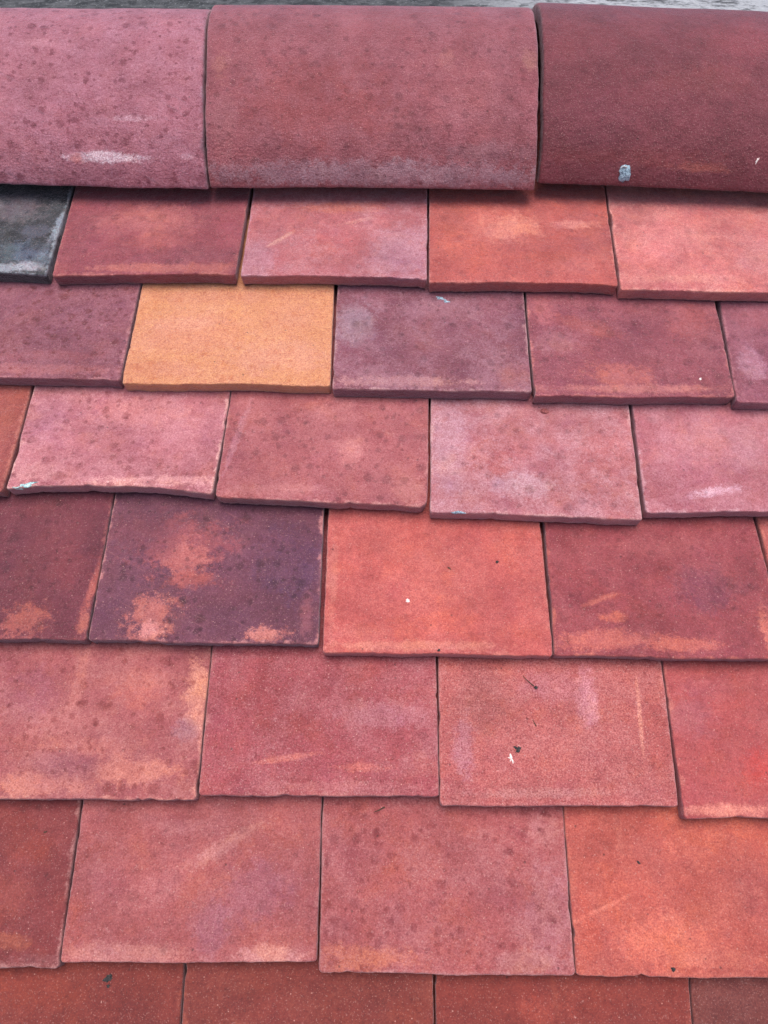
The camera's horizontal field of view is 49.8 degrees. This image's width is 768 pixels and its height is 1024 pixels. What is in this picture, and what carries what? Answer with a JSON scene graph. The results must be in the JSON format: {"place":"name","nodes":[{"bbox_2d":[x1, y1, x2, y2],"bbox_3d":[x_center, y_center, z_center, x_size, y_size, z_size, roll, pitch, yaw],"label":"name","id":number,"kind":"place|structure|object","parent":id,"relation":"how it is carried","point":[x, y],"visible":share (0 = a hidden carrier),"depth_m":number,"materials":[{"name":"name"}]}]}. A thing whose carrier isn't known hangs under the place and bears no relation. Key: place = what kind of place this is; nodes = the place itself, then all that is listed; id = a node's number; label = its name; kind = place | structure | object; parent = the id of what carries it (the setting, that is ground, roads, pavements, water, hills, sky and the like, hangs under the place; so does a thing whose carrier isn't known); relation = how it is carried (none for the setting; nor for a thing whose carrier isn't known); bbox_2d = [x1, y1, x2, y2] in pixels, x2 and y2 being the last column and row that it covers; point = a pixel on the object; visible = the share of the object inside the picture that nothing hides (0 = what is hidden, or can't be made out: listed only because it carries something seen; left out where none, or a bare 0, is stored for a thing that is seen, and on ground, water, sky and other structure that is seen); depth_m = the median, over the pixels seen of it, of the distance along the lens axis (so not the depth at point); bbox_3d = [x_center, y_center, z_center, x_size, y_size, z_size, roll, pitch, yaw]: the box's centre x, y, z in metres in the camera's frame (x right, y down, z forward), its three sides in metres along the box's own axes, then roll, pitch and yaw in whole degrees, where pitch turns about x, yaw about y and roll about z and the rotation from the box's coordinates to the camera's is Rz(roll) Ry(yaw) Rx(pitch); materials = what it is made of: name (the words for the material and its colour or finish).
{"place":"outdoors","nodes":[
{"label":"outdoors","id":0,"kind":"place"},
{"bbox_2d":[0,3,767,1023],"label":"tiled roof","id":1,"kind":"structure","parent":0,"point":[314,319],"depth_m":0.66,"materials":[{"name":"tile"}]},
{"bbox_2d":[102,974,112,981],"bbox_3d":[-0.182,0.306,0.543,0.008,0.002,0.005,0,43,0],"label":"debris speck","id":2,"kind":"object","parent":1,"relation":"on","point":[107,978],"visible":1,"depth_m":0.54},
{"bbox_2d":[513,746,520,752],"bbox_3d":[0.095,0.169,0.590,0.006,0.003,0.005,0,43,0],"label":"debris speck","id":3,"kind":"object","parent":1,"relation":"on","point":[518,749],"visible":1,"depth_m":0.59},
{"bbox_2d":[0,0,767,11],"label":"ground","id":4,"kind":"structure","parent":0,"point":[755,5],"depth_m":3.66,"materials":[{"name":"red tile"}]},
{"bbox_2d":[540,408,548,413],"bbox_3d":[0.136,-0.086,0.702,0.008,0.004,0.006,0,43,0],"label":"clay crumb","id":5,"kind":"object","parent":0,"point":[544,411],"visible":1,"depth_m":0.70,"materials":[{"name":"red ceramic"}]}
]}

